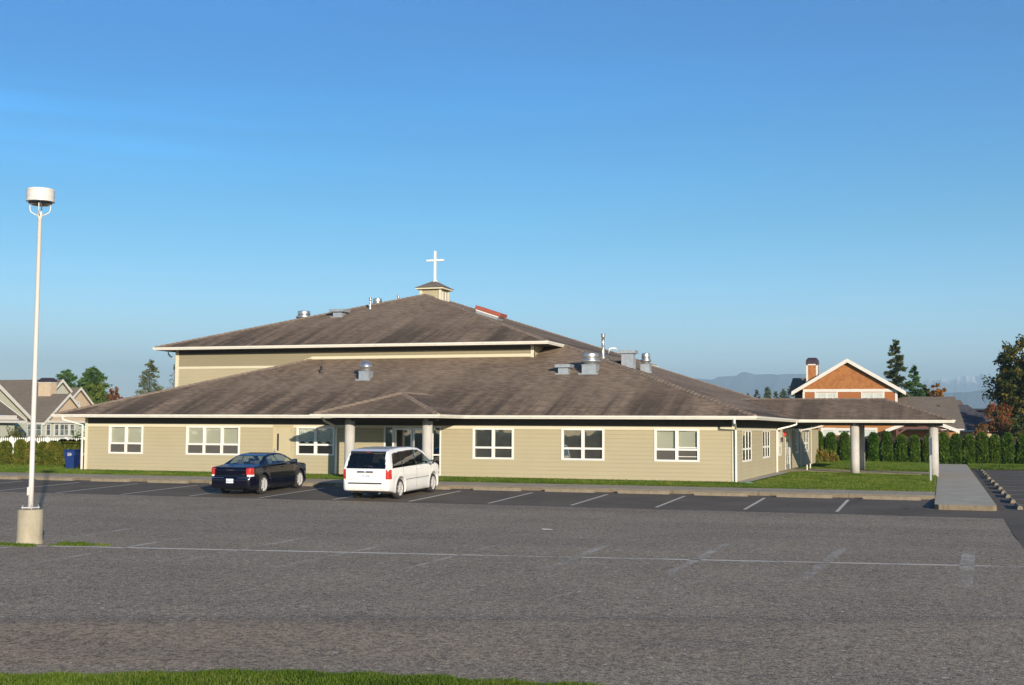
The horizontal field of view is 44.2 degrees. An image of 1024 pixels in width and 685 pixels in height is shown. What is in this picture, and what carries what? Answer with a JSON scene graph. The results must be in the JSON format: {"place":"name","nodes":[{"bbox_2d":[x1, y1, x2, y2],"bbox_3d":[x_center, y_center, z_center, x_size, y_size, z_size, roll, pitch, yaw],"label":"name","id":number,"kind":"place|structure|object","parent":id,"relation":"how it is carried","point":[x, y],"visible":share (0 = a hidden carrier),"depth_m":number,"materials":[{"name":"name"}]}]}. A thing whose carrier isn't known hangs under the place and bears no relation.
{"place":"outdoors","nodes":[
{"label":"outdoors","id":0,"kind":"place"},
{"bbox_2d":[0,667,630,684],"bbox_3d":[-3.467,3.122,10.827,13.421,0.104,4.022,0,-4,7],"label":"verge grass","id":1,"kind":"structure","parent":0,"point":[299,677],"depth_m":12.02,"materials":[{"name":"green plant"}]},
{"bbox_2d":[0,472,934,499],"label":"front walk","id":2,"kind":"structure","parent":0,"point":[616,488],"depth_m":46.01,"materials":[{"name":"concrete"}]},
{"bbox_2d":[0,479,1002,518],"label":"asphalt apron","id":3,"kind":"object","parent":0,"point":[862,506],"visible":0.86,"depth_m":42.34,"materials":[{"name":"grey asphalt"}]},
{"bbox_2d":[36,477,74,480],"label":"wheel stop","id":4,"kind":"object","parent":3,"relation":"on","point":[55,478],"visible":1,"depth_m":52.20,"materials":[{"name":"concrete"}]},
{"bbox_2d":[91,478,130,481],"bbox_3d":[-16.331,5.606,51.370,1.830,0.120,0.170,-1,-2,18],"label":"wheel stop","id":5,"kind":"object","parent":3,"relation":"on","point":[110,480],"visible":1,"depth_m":51.29,"materials":[{"name":"concrete"}]},
{"bbox_2d":[147,480,188,483],"bbox_3d":[-13.744,5.560,50.439,1.830,0.120,0.170,-1,-2,18],"label":"wheel stop","id":6,"kind":"object","parent":3,"relation":"on","point":[169,481],"visible":1,"depth_m":50.35,"materials":[{"name":"concrete"}]},
{"bbox_2d":[212,452,306,493],"bbox_3d":[-9.172,4.730,46.193,1.971,1.400,4.744,-1,-2,16],"label":"sedan","id":7,"kind":"object","parent":3,"relation":"on","point":[260,476],"visible":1,"depth_m":44.83,"materials":[{"name":"black metal"}]},
{"bbox_2d":[343,446,438,498],"bbox_3d":[-4.114,4.473,44.104,2.112,1.714,4.841,-1,-2,19],"label":"minivan","id":8,"kind":"object","parent":3,"relation":"on","point":[379,470],"visible":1,"depth_m":42.21,"materials":[{"name":"white metal"}]},
{"bbox_2d":[473,487,521,490],"bbox_3d":[-0.535,5.338,45.988,1.830,0.120,0.170,-1,-2,19],"label":"wheel stop","id":9,"kind":"object","parent":3,"relation":"on","point":[498,488],"visible":1,"depth_m":45.90,"materials":[{"name":"concrete"}]},
{"bbox_2d":[545,488,594,492],"bbox_3d":[2.068,5.295,45.134,1.830,0.120,0.170,-1,-2,19],"label":"wheel stop","id":10,"kind":"object","parent":3,"relation":"on","point":[569,490],"visible":1,"depth_m":45.06,"materials":[{"name":"concrete"}]},
{"bbox_2d":[618,490,669,493],"bbox_3d":[4.621,5.253,44.288,1.830,0.120,0.170,-1,-2,18],"label":"wheel stop","id":11,"kind":"object","parent":3,"relation":"on","point":[642,492],"visible":1,"depth_m":44.24,"materials":[{"name":"concrete"}]},
{"bbox_2d":[694,492,747,496],"bbox_3d":[7.173,5.206,43.314,1.830,0.120,0.170,-1,-2,19],"label":"wheel stop","id":12,"kind":"object","parent":3,"relation":"on","point":[720,494],"visible":1,"depth_m":43.25,"materials":[{"name":"concrete"}]},
{"bbox_2d":[776,493,831,497],"bbox_3d":[9.837,5.162,42.452,1.830,0.120,0.170,-1,-2,20],"label":"wheel stop","id":13,"kind":"object","parent":3,"relation":"on","point":[804,495],"visible":1,"depth_m":42.38,"materials":[{"name":"concrete"}]},
{"bbox_2d":[863,495,920,500],"bbox_3d":[12.501,5.117,41.529,1.830,0.120,0.170,-1,-2,20],"label":"wheel stop","id":14,"kind":"object","parent":3,"relation":"on","point":[891,497],"visible":1,"depth_m":41.45,"materials":[{"name":"concrete"}]},
{"bbox_2d":[84,454,936,494],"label":"lawn","id":15,"kind":"structure","parent":0,"point":[674,481],"depth_m":51.38,"materials":[{"name":"green plant"}]},
{"bbox_2d":[0,440,13,464],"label":"arborvitae","id":16,"kind":"object","parent":15,"relation":"on","point":[6,451],"visible":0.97,"depth_m":63.68,"materials":[{"name":"green plant"}]},
{"bbox_2d":[0,424,24,440],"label":"garden shrub","id":17,"kind":"object","parent":15,"relation":"on","point":[16,434],"visible":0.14,"depth_m":73.45,"materials":[{"name":"green plant"}]},
{"bbox_2d":[0,385,30,440],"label":"house","id":18,"kind":"structure","parent":15,"relation":"on","point":[10,404],"depth_m":98.14,"materials":[{"name":"white"}]},
{"bbox_2d":[0,414,18,419],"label":"gutter","id":19,"kind":"structure","parent":18,"relation":"attached to","point":[8,417],"depth_m":80.14,"materials":[{"name":"white metal"}]},
{"bbox_2d":[12,438,26,464],"bbox_3d":[-24.792,5.565,63.614,0.823,1.467,0.802,1,-4,-3],"label":"arborvitae","id":20,"kind":"object","parent":15,"relation":"on","point":[19,451],"visible":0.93,"depth_m":63.40,"materials":[{"name":"green plant"}]},
{"bbox_2d":[24,441,37,464],"bbox_3d":[-24.089,5.582,63.374,0.811,1.404,0.850,1,-4,-2],"label":"arborvitae","id":21,"kind":"object","parent":15,"relation":"on","point":[27,455],"visible":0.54,"depth_m":63.15,"materials":[{"name":"green plant"}]},
{"bbox_2d":[35,441,47,465],"bbox_3d":[-23.474,5.597,63.158,0.843,1.358,0.862,-1,-4,25],"label":"arborvitae","id":22,"kind":"object","parent":15,"relation":"on","point":[40,453],"visible":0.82,"depth_m":62.93,"materials":[{"name":"green plant"}]},
{"bbox_2d":[0,464,83,472],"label":"lawn grass","id":23,"kind":"structure","parent":15,"relation":"on","point":[44,467],"depth_m":59.21,"materials":[{"name":"green plant"}]},
{"bbox_2d":[0,436,84,451],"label":"picket fence","id":24,"kind":"object","parent":15,"relation":"on","point":[12,441],"visible":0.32,"depth_m":68.90,"materials":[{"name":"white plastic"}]},
{"bbox_2d":[0,378,93,441],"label":"house","id":25,"kind":"structure","parent":15,"relation":"on","point":[56,395],"depth_m":119.81,"materials":[{"name":"grey"}]},
{"bbox_2d":[35,423,41,435],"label":"window","id":26,"kind":"structure","parent":25,"relation":"in","point":[38,425],"depth_m":115.41,"materials":[{"name":"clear glass"}]},
{"bbox_2d":[45,423,51,435],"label":"window","id":27,"kind":"structure","parent":25,"relation":"in","point":[48,425],"depth_m":116.63,"materials":[{"name":"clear glass"}]},
{"bbox_2d":[54,423,59,435],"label":"window","id":28,"kind":"structure","parent":25,"relation":"in","point":[56,425],"depth_m":117.69,"materials":[{"name":"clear glass"}]},
{"bbox_2d":[59,423,68,435],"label":"window","id":29,"kind":"structure","parent":25,"relation":"in","point":[64,427],"depth_m":118.70,"materials":[{"name":"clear glass"}]},
{"bbox_2d":[69,423,75,435],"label":"window","id":30,"kind":"structure","parent":25,"relation":"in","point":[72,426],"depth_m":119.72,"materials":[{"name":"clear glass"}]},
{"bbox_2d":[44,440,56,465],"bbox_3d":[-22.912,5.560,63.002,0.911,1.390,0.890,2,-4,-23],"label":"arborvitae","id":31,"kind":"object","parent":15,"relation":"on","point":[50,449],"visible":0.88,"depth_m":62.71,"materials":[{"name":"green plant"}]},
{"bbox_2d":[54,438,66,465],"bbox_3d":[-22.349,5.511,62.802,0.813,1.496,0.834,0,-4,12],"label":"arborvitae","id":32,"kind":"object","parent":15,"relation":"on","point":[59,453],"visible":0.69,"depth_m":62.55,"materials":[{"name":"green plant"}]},
{"bbox_2d":[56,369,77,387],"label":"conifer tree","id":33,"kind":"object","parent":15,"relation":"on","point":[67,376],"visible":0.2,"depth_m":167.82,"materials":[{"name":"green plant"}]},
{"bbox_2d":[62,439,75,465],"bbox_3d":[-21.901,5.508,62.611,0.917,1.478,0.874,0,-4,-1],"label":"arborvitae","id":34,"kind":"object","parent":15,"relation":"on","point":[69,443],"visible":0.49,"depth_m":62.43,"materials":[{"name":"green plant"}]},
{"bbox_2d":[63,449,80,468],"bbox_3d":[-20.590,5.470,59.041,0.563,0.937,0.680,0,-4,6],"label":"wheelie bin","id":35,"kind":"object","parent":15,"relation":"on","point":[71,458],"visible":0.81,"depth_m":58.78,"materials":[{"name":"blue plastic"}]},
{"bbox_2d":[72,439,84,464],"bbox_3d":[-21.386,5.504,62.469,0.845,1.482,0.864,3,-5,-33],"label":"arborvitae","id":36,"kind":"object","parent":15,"relation":"on","point":[77,445],"visible":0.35,"depth_m":62.30,"materials":[{"name":"green plant"}]},
{"bbox_2d":[73,366,112,403],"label":"conifer tree","id":37,"kind":"object","parent":15,"relation":"on","point":[96,374],"visible":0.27,"depth_m":165.10,"materials":[{"name":"green plant"}]},
{"bbox_2d":[83,378,106,403],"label":"broadleaf tree","id":38,"kind":"object","parent":15,"relation":"on","point":[96,394],"visible":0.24,"depth_m":163.68,"materials":[{"name":"green plant"}]},
{"bbox_2d":[105,386,123,400],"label":"broadleaf tree","id":39,"kind":"object","parent":15,"relation":"on","point":[115,396],"visible":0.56,"depth_m":165.29,"materials":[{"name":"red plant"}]},
{"bbox_2d":[134,359,165,395],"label":"conifer tree","id":40,"kind":"object","parent":15,"relation":"on","point":[144,379],"visible":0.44,"depth_m":140.34,"materials":[{"name":"green plant"}]},
{"bbox_2d":[0,467,933,491],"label":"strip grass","id":41,"kind":"structure","parent":15,"relation":"on","point":[641,482],"depth_m":49.18,"materials":[{"name":"green plant"}]},
{"bbox_2d":[51,251,955,481],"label":"church building","id":42,"kind":"structure","parent":15,"relation":"on","point":[431,371],"depth_m":56.62,"materials":[{"name":"paint"}]},
{"bbox_2d":[108,425,142,453],"bbox_3d":[-17.636,4.440,57.702,1.840,1.290,0.138,-1,-4,19],"label":"window","id":43,"kind":"structure","parent":42,"relation":"in","point":[123,439],"depth_m":57.71,"materials":[{"name":"white paint"}]},
{"bbox_2d":[186,426,239,454],"bbox_3d":[-13.313,4.369,56.236,2.750,1.285,0.138,-1,-4,19],"label":"window","id":44,"kind":"structure","parent":42,"relation":"in","point":[200,440],"depth_m":56.26,"materials":[{"name":"white paint"}]},
{"bbox_2d":[272,425,292,460],"bbox_3d":[-10.001,4.647,55.044,1.000,2.110,0.125,-1,-4,19],"label":"door","id":45,"kind":"structure","parent":42,"relation":"in","point":[282,434],"depth_m":55.08,"materials":[{"name":"beige paint"}]},
{"bbox_2d":[296,427,334,455],"bbox_3d":[-8.485,4.264,54.611,1.840,1.235,0.158,-1,-4,19],"label":"window","id":46,"kind":"structure","parent":42,"relation":"in","point":[306,434],"depth_m":54.62,"materials":[{"name":"white paint"}]},
{"bbox_2d":[394,428,412,446],"bbox_3d":[-4.594,4.591,53.210,0.820,2.000,0.100,-1,-4,19],"label":"entrance door","id":47,"kind":"structure","parent":42,"relation":"in","point":[395,429],"depth_m":53.28,"materials":[{"name":"metal"}]},
{"bbox_2d":[472,428,513,459],"bbox_3d":[-0.759,4.163,51.988,1.800,1.285,0.156,-1,-4,19],"label":"window","id":48,"kind":"structure","parent":42,"relation":"in","point":[493,431],"depth_m":51.97,"materials":[{"name":"white paint"}]},
{"bbox_2d":[561,428,603,460],"bbox_3d":[2.863,4.097,50.760,1.790,1.285,0.156,-1,-4,19],"label":"window","id":49,"kind":"structure","parent":42,"relation":"in","point":[582,457],"depth_m":50.74,"materials":[{"name":"white paint"}]},
{"bbox_2d":[654,429,699,461],"bbox_3d":[6.477,4.033,49.525,1.790,1.290,0.138,-1,-4,19],"label":"window","id":50,"kind":"structure","parent":42,"relation":"in","point":[670,445],"depth_m":49.53,"materials":[{"name":"white paint"}]},
{"bbox_2d":[742,431,751,461],"bbox_3d":[9.624,4.226,51.690,0.034,1.300,2.540,-1,-4,19],"label":"window","id":51,"kind":"structure","parent":42,"relation":"in","point":[747,435],"depth_m":51.79,"materials":[{"name":"white paint"}]},
{"bbox_2d":[763,431,769,457],"bbox_3d":[11.552,4.611,57.358,0.034,1.270,2.440,-1,-4,19],"label":"window","id":52,"kind":"structure","parent":42,"relation":"in","point":[766,434],"depth_m":57.45,"materials":[{"name":"white paint"}]},
{"bbox_2d":[778,431,781,455],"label":"window","id":53,"kind":"structure","parent":42,"relation":"in","point":[779,432],"depth_m":62.11,"materials":[{"name":"white paint"}]},
{"bbox_2d":[786,430,787,469],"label":"entrance door","id":54,"kind":"structure","parent":42,"relation":"in","point":[786,430],"depth_m":65.07,"materials":[{"name":"metal"}]},
{"bbox_2d":[788,430,789,468],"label":"entrance door","id":55,"kind":"structure","parent":42,"relation":"in","point":[788,430],"depth_m":65.94,"materials":[{"name":"metal"}]},
{"bbox_2d":[795,431,798,452],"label":"window","id":56,"kind":"structure","parent":42,"relation":"in","point":[796,432],"depth_m":69.55,"materials":[{"name":"white paint"}]},
{"bbox_2d":[804,431,808,451],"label":"window","id":57,"kind":"structure","parent":42,"relation":"in","point":[806,447],"depth_m":74.42,"materials":[{"name":"white paint"}]},
{"bbox_2d":[739,472,787,482],"bbox_3d":[10.945,5.803,54.516,0.570,0.005,13.600,-1,-4,19],"label":"pebble border","id":58,"kind":"object","parent":15,"relation":"on","point":[764,476],"visible":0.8,"depth_m":54.75,"materials":[{"name":"grey gravel"}]},
{"bbox_2d":[818,431,824,450],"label":"arborvitae","id":59,"kind":"object","parent":15,"relation":"on","point":[821,440],"visible":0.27,"depth_m":85.37,"materials":[{"name":"green plant"}]},
{"bbox_2d":[816,447,828,461],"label":"golden shrub","id":60,"kind":"object","parent":15,"relation":"on","point":[824,455],"visible":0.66,"depth_m":80.20,"materials":[{"name":"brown plant"}]},
{"bbox_2d":[824,432,838,455],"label":"arborvitae","id":61,"kind":"object","parent":15,"relation":"on","point":[830,443],"visible":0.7,"depth_m":85.10,"materials":[{"name":"green plant"}]},
{"bbox_2d":[827,450,839,461],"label":"golden shrub","id":62,"kind":"object","parent":15,"relation":"on","point":[832,457],"visible":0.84,"depth_m":80.41,"materials":[{"name":"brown plant"}]},
{"bbox_2d":[838,432,849,460],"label":"arborvitae","id":63,"kind":"object","parent":15,"relation":"on","point":[844,446],"visible":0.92,"depth_m":84.78,"materials":[{"name":"green plant"}]},
{"bbox_2d":[866,432,880,461],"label":"arborvitae","id":64,"kind":"object","parent":15,"relation":"on","point":[873,450],"visible":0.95,"depth_m":84.19,"materials":[{"name":"green plant"}]},
{"bbox_2d":[788,358,966,451],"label":"house","id":65,"kind":"structure","parent":15,"relation":"on","point":[846,378],"depth_m":111.43,"materials":[{"name":"brown"}]},
{"bbox_2d":[821,428,835,435],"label":"garage door","id":66,"kind":"structure","parent":65,"relation":"in","point":[824,430],"depth_m":111.64,"materials":[{"name":"white"}]},
{"bbox_2d":[836,428,849,434],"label":"window","id":67,"kind":"structure","parent":65,"relation":"in","point":[838,430],"depth_m":111.23,"materials":[{"name":"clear glass"}]},
{"bbox_2d":[865,428,877,440],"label":"garage door","id":68,"kind":"structure","parent":65,"relation":"in","point":[867,430],"depth_m":110.48,"materials":[{"name":"white"}]},
{"bbox_2d":[880,431,893,461],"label":"arborvitae","id":69,"kind":"object","parent":15,"relation":"on","point":[886,449],"visible":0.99,"depth_m":83.91,"materials":[{"name":"green plant"}]},
{"bbox_2d":[883,339,909,396],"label":"conifer tree","id":70,"kind":"object","parent":15,"relation":"on","point":[898,364],"visible":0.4,"depth_m":143.48,"materials":[{"name":"green plant"}]},
{"bbox_2d":[893,434,908,461],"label":"arborvitae","id":71,"kind":"object","parent":15,"relation":"on","point":[901,450],"visible":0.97,"depth_m":83.61,"materials":[{"name":"green plant"}]},
{"bbox_2d":[903,365,925,396],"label":"conifer tree","id":72,"kind":"object","parent":15,"relation":"on","point":[914,383],"visible":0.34,"depth_m":142.74,"materials":[{"name":"green plant"}]},
{"bbox_2d":[908,435,921,462],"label":"arborvitae","id":73,"kind":"object","parent":15,"relation":"on","point":[914,451],"visible":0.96,"depth_m":83.36,"materials":[{"name":"green plant"}]},
{"bbox_2d":[922,434,928,462],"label":"arborvitae","id":74,"kind":"object","parent":15,"relation":"on","point":[925,451],"visible":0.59,"depth_m":83.10,"materials":[{"name":"green plant"}]},
{"bbox_2d":[929,437,931,480],"bbox_3d":[17.793,5.056,53.615,0.130,2.050,0.400,-1,-4,19],"label":"sign post","id":75,"kind":"object","parent":15,"relation":"on","point":[930,443],"visible":0.88,"depth_m":53.57,"materials":[{"name":"metal"}]},
{"bbox_2d":[926,383,946,396],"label":"broadleaf tree","id":76,"kind":"object","parent":15,"relation":"on","point":[938,392],"visible":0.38,"depth_m":141.87,"materials":[{"name":"orange plant"}]},
{"bbox_2d":[0,492,1023,684],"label":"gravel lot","id":77,"kind":"structure","parent":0,"point":[616,618],"depth_m":18.81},
{"bbox_2d":[0,542,35,546],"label":"weed patch","id":78,"kind":"object","parent":77,"relation":"on","point":[18,544],"visible":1,"depth_m":25.72,"materials":[{"name":"green plant"}]},
{"bbox_2d":[16,187,54,543],"bbox_3d":[-10.044,0.535,26.565,0.580,7.630,0.580,-1,-4,19],"label":"lamp post","id":79,"kind":"object","parent":77,"relation":"on","point":[29,525],"visible":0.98,"depth_m":26.48,"materials":[{"name":"metal"}]},
{"bbox_2d":[48,541,111,545],"bbox_3d":[-8.851,4.156,26.082,1.308,0.058,0.706,0,-4,5],"label":"weed patch","id":80,"kind":"object","parent":77,"relation":"on","point":[71,543],"visible":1,"depth_m":25.91,"materials":[{"name":"green plant"}]},
{"bbox_2d":[10,537,185,566],"bbox_3d":[-7.779,4.160,25.698,0.140,0.001,8.336,-1,-4,13],"label":"gravel line","id":81,"kind":"object","parent":77,"relation":"on","point":[117,548],"visible":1,"depth_m":25.74,"materials":[{"name":"paint"}]},
{"bbox_2d":[59,546,1019,566],"bbox_3d":[2.277,4.108,24.010,23.622,0.001,0.150,0,-4,8],"label":"gravel line","id":82,"kind":"object","parent":77,"relation":"on","point":[528,556],"visible":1,"depth_m":24.37,"materials":[{"name":"paint"}]},
{"bbox_2d":[660,543,728,573],"bbox_3d":[3.661,4.143,24.399,0.220,0.001,6.600,-1,-4,19],"label":"gravel line","id":83,"kind":"object","parent":77,"relation":"on","point":[694,561],"visible":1,"depth_m":23.68,"materials":[{"name":"paint"}]},
{"bbox_2d":[797,549,844,581],"bbox_3d":[5.824,4.096,23.508,0.220,0.001,7.307,-1,-4,21],"label":"gravel line","id":84,"kind":"object","parent":77,"relation":"on","point":[840,551],"visible":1,"depth_m":24.02,"materials":[{"name":"paint"}]},
{"bbox_2d":[959,548,974,589],"bbox_3d":[8.340,4.086,23.129,0.260,0.001,7.804,-1,-4,21],"label":"gravel line","id":85,"kind":"object","parent":77,"relation":"on","point":[963,560],"visible":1,"depth_m":23.36,"materials":[{"name":"paint"}]},
{"bbox_2d":[0,0,1023,397],"label":"sky","id":86,"kind":"structure","parent":0,"point":[710,189],"materials":[{"name":"blue"}]},
{"bbox_2d":[695,372,912,397],"bbox_3d":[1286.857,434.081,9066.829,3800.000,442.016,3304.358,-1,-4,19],"label":"mountain range","id":87,"kind":"structure","parent":0,"point":[745,383],"depth_m":8703.65,"materials":[{"name":"blue"}]},
{"bbox_2d":[746,470,936,491],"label":"corner grass","id":88,"kind":"structure","parent":0,"point":[845,478],"depth_m":51.95,"materials":[{"name":"green plant"}]},
{"bbox_2d":[779,468,928,474],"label":"entrance path","id":89,"kind":"structure","parent":0,"point":[861,471],"depth_m":63.50,"materials":[{"name":"concrete"}]},
{"bbox_2d":[800,460,928,471],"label":"lawn grass","id":90,"kind":"structure","parent":0,"point":[890,466],"depth_m":72.25,"materials":[{"name":"green plant"}]},
{"bbox_2d":[899,374,996,392],"bbox_3d":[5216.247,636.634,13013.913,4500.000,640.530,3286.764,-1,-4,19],"label":"snowy mountains","id":91,"kind":"structure","parent":0,"point":[966,384],"depth_m":13046.83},
{"bbox_2d":[934,464,996,510],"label":"side walk","id":92,"kind":"structure","parent":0,"point":[959,487],"depth_m":45.97,"materials":[{"name":"concrete"}]},
{"bbox_2d":[958,405,991,436],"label":"house","id":93,"kind":"structure","parent":0,"point":[971,417],"depth_m":126.87,"materials":[{"name":"grey"}]},
{"bbox_2d":[935,388,1014,428],"bbox_3d":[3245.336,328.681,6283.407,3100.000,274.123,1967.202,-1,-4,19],"label":"forested hill","id":94,"kind":"structure","parent":0,"point":[973,399],"depth_m":6404.56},
{"bbox_2d":[949,463,1023,469],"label":"lawn","id":95,"kind":"structure","parent":0,"point":[993,469],"depth_m":78.43,"materials":[{"name":"green plant"}]},
{"bbox_2d":[824,436,1016,463],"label":"board fence","id":96,"kind":"object","parent":95,"relation":"on","point":[921,441],"visible":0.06,"depth_m":85.91,"materials":[{"name":"brown wood"}]},
{"bbox_2d":[938,432,949,463],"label":"arborvitae","id":97,"kind":"object","parent":95,"relation":"on","point":[944,444],"visible":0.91,"depth_m":82.74,"materials":[{"name":"green plant"}]},
{"bbox_2d":[949,433,963,463],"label":"arborvitae","id":98,"kind":"object","parent":95,"relation":"on","point":[956,450],"visible":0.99,"depth_m":82.50,"materials":[{"name":"green plant"}]},
{"bbox_2d":[962,434,975,463],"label":"arborvitae","id":99,"kind":"object","parent":95,"relation":"on","point":[969,448],"visible":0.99,"depth_m":82.23,"materials":[{"name":"green plant"}]},
{"bbox_2d":[973,422,988,436],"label":"broadleaf tree","id":100,"kind":"object","parent":95,"relation":"on","point":[980,427],"visible":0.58,"depth_m":106.58,"materials":[{"name":"brown plant"}]},
{"bbox_2d":[975,432,989,463],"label":"arborvitae","id":101,"kind":"object","parent":95,"relation":"on","point":[982,453],"visible":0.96,"depth_m":81.95,"materials":[{"name":"green plant"}]},
{"bbox_2d":[988,434,1001,463],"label":"arborvitae","id":102,"kind":"object","parent":95,"relation":"on","point":[995,448],"visible":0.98,"depth_m":81.71,"materials":[{"name":"green plant"}]},
{"bbox_2d":[984,402,1014,438],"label":"broadleaf tree","id":103,"kind":"object","parent":95,"relation":"on","point":[1000,431],"visible":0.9,"depth_m":107.82,"materials":[{"name":"brown plant"}]},
{"bbox_2d":[981,333,1023,438],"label":"broadleaf tree","id":104,"kind":"object","parent":95,"relation":"on","point":[1009,386],"visible":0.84,"depth_m":111.89,"materials":[{"name":"green plant"}]},
{"bbox_2d":[1001,432,1015,463],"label":"arborvitae","id":105,"kind":"object","parent":95,"relation":"on","point":[1008,454],"visible":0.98,"depth_m":81.49,"materials":[{"name":"green plant"}]},
{"bbox_2d":[1011,417,1023,438],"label":"broadleaf tree","id":106,"kind":"object","parent":95,"relation":"on","point":[1019,432],"visible":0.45,"depth_m":104.18,"materials":[{"name":"green plant"}]},
{"bbox_2d":[1015,434,1023,463],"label":"arborvitae","id":107,"kind":"object","parent":95,"relation":"on","point":[1019,451],"visible":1,"depth_m":81.26,"materials":[{"name":"green plant"}]},
{"bbox_2d":[971,470,1023,548],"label":"side lot","id":108,"kind":"structure","parent":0,"point":[1012,516],"depth_m":48.51,"materials":[{"name":"grey asphalt"}]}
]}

